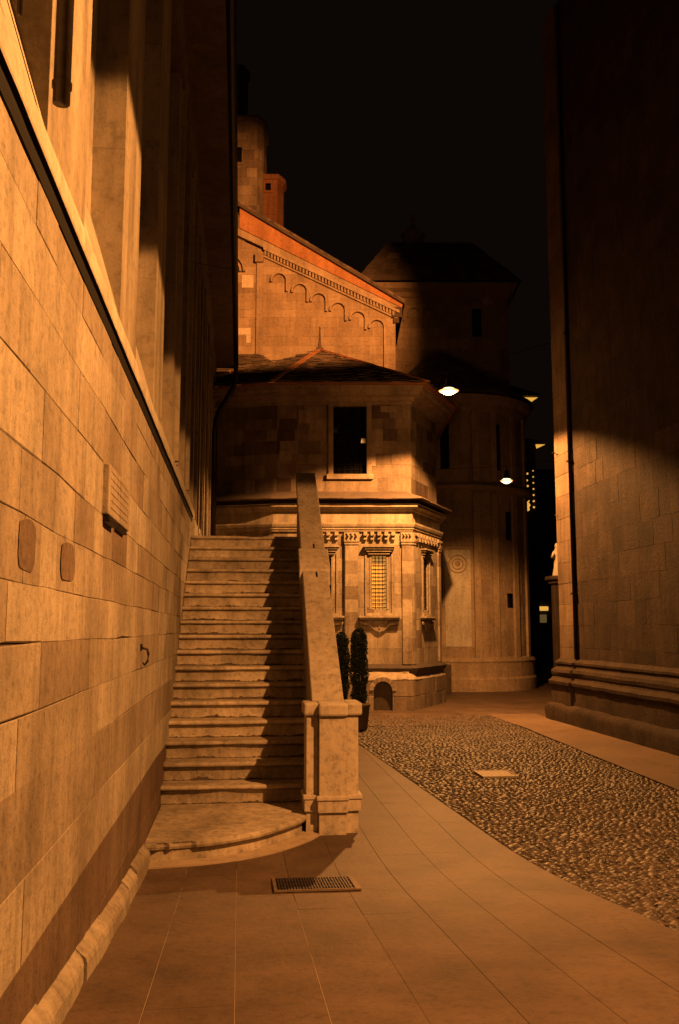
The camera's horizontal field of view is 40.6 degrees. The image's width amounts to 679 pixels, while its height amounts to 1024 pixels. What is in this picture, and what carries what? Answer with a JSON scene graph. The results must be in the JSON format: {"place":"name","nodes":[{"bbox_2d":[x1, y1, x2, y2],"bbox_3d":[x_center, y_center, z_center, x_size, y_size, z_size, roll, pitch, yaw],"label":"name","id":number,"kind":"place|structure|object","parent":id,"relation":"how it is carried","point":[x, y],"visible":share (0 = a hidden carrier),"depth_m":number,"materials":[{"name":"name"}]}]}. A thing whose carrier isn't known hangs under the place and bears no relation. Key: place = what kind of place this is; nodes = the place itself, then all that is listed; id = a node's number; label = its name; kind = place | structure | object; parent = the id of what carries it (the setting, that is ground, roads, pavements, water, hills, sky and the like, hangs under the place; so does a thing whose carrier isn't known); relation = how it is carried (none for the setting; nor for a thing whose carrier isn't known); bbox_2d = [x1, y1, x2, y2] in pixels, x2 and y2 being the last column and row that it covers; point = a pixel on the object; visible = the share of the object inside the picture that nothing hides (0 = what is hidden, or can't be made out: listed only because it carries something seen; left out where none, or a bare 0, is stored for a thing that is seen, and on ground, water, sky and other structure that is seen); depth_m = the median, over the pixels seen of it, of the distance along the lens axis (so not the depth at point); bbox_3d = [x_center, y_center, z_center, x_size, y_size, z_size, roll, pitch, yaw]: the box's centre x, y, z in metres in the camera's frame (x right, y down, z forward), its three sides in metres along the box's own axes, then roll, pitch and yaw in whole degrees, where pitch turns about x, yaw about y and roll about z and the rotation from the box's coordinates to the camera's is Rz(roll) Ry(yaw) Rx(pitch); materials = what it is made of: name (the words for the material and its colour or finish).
{"place":"outdoors","nodes":[
{"label":"outdoors","id":0,"kind":"place"},
{"bbox_2d":[237,64,250,148],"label":"bell tower","id":1,"kind":"structure","parent":0,"point":[243,76],"depth_m":38.66,"materials":[{"name":"stone"}]},
{"bbox_2d":[61,744,678,1023],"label":"pavement","id":2,"kind":"structure","parent":0,"point":[447,915],"depth_m":4.98,"materials":[{"name":"stone"}]},
{"bbox_2d":[149,831,319,868],"bbox_3d":[-0.792,2.891,7.807,1.931,0.046,0.450,7,-10,-44],"label":"bottom step","id":3,"kind":"object","parent":2,"relation":"on","point":[302,837],"visible":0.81,"depth_m":7.62,"materials":[{"name":"beige stone"}]},
{"bbox_2d":[139,872,331,1023],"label":"pavement mortar","id":4,"kind":"object","parent":2,"relation":"on","point":[235,958],"visible":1,"depth_m":4.71,"materials":[{"name":"concrete"}]},
{"bbox_2d":[144,473,362,861],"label":"staircase","id":5,"kind":"structure","parent":2,"relation":"on","point":[262,746],"depth_m":10.01,"materials":[{"name":"stone"}]},
{"bbox_2d":[272,876,361,892],"bbox_3d":[-0.175,2.680,6.614,0.610,0.019,0.502,1,-12,-6],"label":"drain grate","id":6,"kind":"object","parent":2,"relation":"on","point":[342,883],"visible":1,"depth_m":6.56,"materials":[{"name":"metal"}]},
{"bbox_2d":[237,0,557,468],"label":"sky","id":7,"kind":"structure","parent":0,"point":[377,114],"materials":[{"name":"black"}]},
{"bbox_2d":[293,663,552,899],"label":"ground","id":8,"kind":"structure","parent":0,"point":[547,664],"depth_m":50.38,"materials":[{"name":"stone"}]},
{"bbox_2d":[0,0,238,1023],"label":"palace","id":9,"kind":"structure","parent":8,"relation":"on","point":[118,238],"depth_m":4.90,"materials":[{"name":"stone"}]},
{"bbox_2d":[102,463,129,534],"bbox_3d":[-1.319,-0.050,5.440,0.052,0.320,0.920,1,-7,-6],"label":"wall plaque","id":10,"kind":"object","parent":9,"relation":"attached to","point":[115,502],"depth_m":5.22,"materials":[{"name":"stone"}]},
{"bbox_2d":[140,644,149,665],"bbox_3d":[-1.486,1.090,6.990,0.079,0.169,0.060,1,-7,-6],"label":"wall hook","id":11,"kind":"object","parent":9,"relation":"attached to","point":[148,654],"depth_m":6.99,"materials":[{"name":"metal"}]},
{"bbox_2d":[541,0,678,755],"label":"building","id":12,"kind":"structure","parent":8,"relation":"on","point":[611,91],"depth_m":17.18,"materials":[{"name":"stone"}]},
{"bbox_2d":[368,665,552,726],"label":"lane","id":13,"kind":"structure","parent":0,"point":[531,701],"depth_m":22.97,"materials":[{"name":"stone"}]},
{"bbox_2d":[238,200,404,417],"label":"church","id":14,"kind":"structure","parent":13,"relation":"on","point":[295,291],"depth_m":30.05,"materials":[{"name":"stone"}]},
{"bbox_2d":[237,115,268,241],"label":"stone tower","id":15,"kind":"structure","parent":14,"relation":"on","point":[252,137],"depth_m":34.00,"materials":[{"name":"stone"}]},
{"bbox_2d":[238,149,242,164],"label":"window","id":16,"kind":"structure","parent":15,"relation":"in","point":[240,162],"depth_m":34.07,"materials":[{"name":"black glass"}]},
{"bbox_2d":[263,174,286,226],"bbox_3d":[-2.620,-9.329,34.492,1.160,7.020,1.060,0,-7,0],"label":"turret","id":17,"kind":"object","parent":14,"relation":"on","point":[275,187],"visible":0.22,"depth_m":34.40,"materials":[{"name":"stone"}]},
{"bbox_2d":[264,185,271,192],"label":"window","id":18,"kind":"structure","parent":17,"relation":"in","point":[267,187],"depth_m":34.54,"materials":[{"name":"black glass"}]},
{"bbox_2d":[213,326,456,710],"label":"chapel","id":19,"kind":"structure","parent":13,"relation":"on","point":[369,461],"depth_m":22.82,"materials":[{"name":"stone"}]},
{"bbox_2d":[215,354,270,409],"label":"roof","id":20,"kind":"structure","parent":19,"relation":"on","point":[246,360],"depth_m":28.38,"materials":[{"name":"brown tile"}]},
{"bbox_2d":[324,545,344,625],"bbox_3d":[-0.379,1.869,22.238,1.000,2.095,0.330,0,-7,0],"label":"window","id":21,"kind":"structure","parent":19,"relation":"in","point":[335,615],"depth_m":22.24,"materials":[{"name":"stone"}]},
{"bbox_2d":[327,402,372,479],"bbox_3d":[0.260,-1.786,22.967,1.160,1.990,0.290,0,-7,0],"label":"window","id":22,"kind":"structure","parent":19,"relation":"in","point":[349,438],"depth_m":22.98,"materials":[{"name":"glass"}]},
{"bbox_2d":[359,545,399,632],"bbox_3d":[0.961,1.869,22.238,1.000,2.095,0.330,0,-7,0],"label":"window","id":23,"kind":"structure","parent":19,"relation":"in","point":[379,576],"depth_m":22.26,"materials":[{"name":"stone"}]},
{"bbox_2d":[374,681,391,709],"bbox_3d":[1.020,4.344,21.624,0.440,0.710,0.040,0,-7,0],"label":"niche door","id":24,"kind":"structure","parent":19,"relation":"in","point":[382,690],"depth_m":21.61,"materials":[{"name":"brown wood"}]},
{"bbox_2d":[420,548,437,632],"bbox_3d":[2.193,2.003,23.289,0.330,2.095,1.000,-3,-8,22],"label":"window","id":25,"kind":"structure","parent":19,"relation":"in","point":[426,583],"depth_m":23.37,"materials":[{"name":"stone"}]},
{"bbox_2d":[444,665,451,692],"bbox_3d":[3.020,4.991,27.474,0.660,0.830,0.070,0,-7,0],"label":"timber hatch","id":26,"kind":"object","parent":19,"relation":"attached to","point":[448,680],"visible":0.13,"depth_m":27.45,"materials":[{"name":"brown wood"}]},
{"bbox_2d":[430,342,550,394],"bbox_3d":[3.392,-3.090,21.641,2.624,1.290,2.624,1,-7,-6],"label":"street lamp","id":27,"kind":"object","parent":19,"relation":"attached to","point":[448,388],"visible":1,"depth_m":20.34,"materials":[{"name":"metal"}]},
{"bbox_2d":[436,460,551,483],"bbox_3d":[4.145,-1.186,27.227,5.416,1.091,2.430,-2,-7,13],"label":"street lamp","id":28,"kind":"object","parent":19,"relation":"attached to","point":[506,479],"visible":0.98,"depth_m":25.95,"materials":[{"name":"metal"}]},
{"bbox_2d":[361,214,520,607],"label":"basilica","id":29,"kind":"structure","parent":13,"relation":"on","point":[458,297],"depth_m":34.60,"materials":[{"name":"stone"}]},
{"bbox_2d":[472,309,481,336],"bbox_3d":[5.175,-7.118,34.759,0.450,1.300,0.050,0,-7,0],"label":"window","id":30,"kind":"structure","parent":29,"relation":"in","point":[476,313],"depth_m":34.74,"materials":[{"name":"black glass"}]},
{"bbox_2d":[408,352,536,691],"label":"round apse","id":31,"kind":"structure","parent":13,"relation":"on","point":[486,639],"depth_m":28.89,"materials":[{"name":"stone"}]},
{"bbox_2d":[440,423,448,468],"bbox_3d":[3.352,-2.088,29.158,0.300,1.500,0.064,0,-7,0],"label":"window","id":32,"kind":"structure","parent":31,"relation":"in","point":[444,439],"depth_m":29.15,"materials":[{"name":"black glass"}]},
{"bbox_2d":[496,425,498,469],"bbox_3d":[4.974,-2.059,29.384,0.285,1.500,0.114,1,-7,-6],"label":"window","id":33,"kind":"structure","parent":31,"relation":"in","point":[497,443],"depth_m":29.45,"materials":[{"name":"black glass"}]},
{"bbox_2d":[505,512,509,539],"bbox_3d":[5.325,0.450,29.292,0.242,0.900,0.189,0,-7,0],"label":"window","id":34,"kind":"structure","parent":31,"relation":"in","point":[506,513],"depth_m":29.33,"materials":[{"name":"black glass"}]},
{"bbox_2d":[507,594,510,607],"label":"window","id":35,"kind":"structure","parent":31,"relation":"in","point":[508,595],"depth_m":29.02,"materials":[{"name":"black glass"}]},
{"bbox_2d":[519,438,544,672],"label":"narrow house","id":36,"kind":"structure","parent":13,"relation":"on","point":[532,445],"depth_m":40.10,"materials":[{"name":"stone"}]},
{"bbox_2d":[526,473,529,510],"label":"lit window","id":37,"kind":"structure","parent":36,"relation":"in","point":[528,504],"depth_m":40.29,"materials":[{"name":"yellow glass"}]},
{"bbox_2d":[536,469,556,662],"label":"shopfront","id":38,"kind":"object","parent":13,"relation":"on","point":[546,510],"visible":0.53,"depth_m":52.17,"materials":[{"name":"stone"}]},
{"bbox_2d":[540,615,546,622],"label":"display window","id":39,"kind":"structure","parent":38,"relation":"in","point":[543,618],"depth_m":51.55,"materials":[{"name":"grey glass"}]},
{"bbox_2d":[545,576,559,696],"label":"statue pillar","id":40,"kind":"structure","parent":13,"relation":"on","point":[553,581],"depth_m":24.51,"materials":[{"name":"stone"}]},
{"bbox_2d":[551,543,557,575],"bbox_3d":[5.883,1.285,24.786,0.413,0.900,0.269,3,-8,-23],"label":"statue","id":41,"kind":"object","parent":40,"relation":"on","point":[554,557],"visible":0.52,"depth_m":24.73,"materials":[{"name":"stone"}]},
{"bbox_2d":[358,714,678,931],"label":"cobblestones","id":42,"kind":"structure","parent":0,"point":[494,753],"depth_m":10.34,"materials":[{"name":"grey stone"}]},
{"bbox_2d":[336,631,350,699],"bbox_3d":[0.032,3.232,17.740,0.440,1.850,0.440,-3,-8,25],"label":"potted shrub","id":43,"kind":"object","parent":42,"relation":"on","point":[342,640],"visible":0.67,"depth_m":17.70,"materials":[{"name":"green plant"}]},
{"bbox_2d":[349,627,370,729],"bbox_3d":[0.372,3.160,17.482,0.440,1.928,0.440,-6,-9,37],"label":"potted shrub","id":44,"kind":"object","parent":42,"relation":"on","point":[359,661],"visible":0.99,"depth_m":17.41,"materials":[{"name":"green plant"}]},
{"bbox_2d":[473,770,518,778],"bbox_3d":[2.053,3.448,12.071,0.470,0.026,0.530,1,-7,-6],"label":"cover plate","id":45,"kind":"object","parent":42,"relation":"on","point":[486,774],"visible":1,"depth_m":11.99,"materials":[{"name":"metal"}]},
{"bbox_2d":[509,385,538,402],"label":"street lamp","id":46,"kind":"structure","parent":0,"point":[531,396],"depth_m":44.81,"materials":[{"name":"metal"}]},
{"bbox_2d":[489,714,678,789],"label":"path","id":47,"kind":"structure","parent":0,"point":[658,766],"depth_m":14.59,"materials":[{"name":"stone"}]}
]}

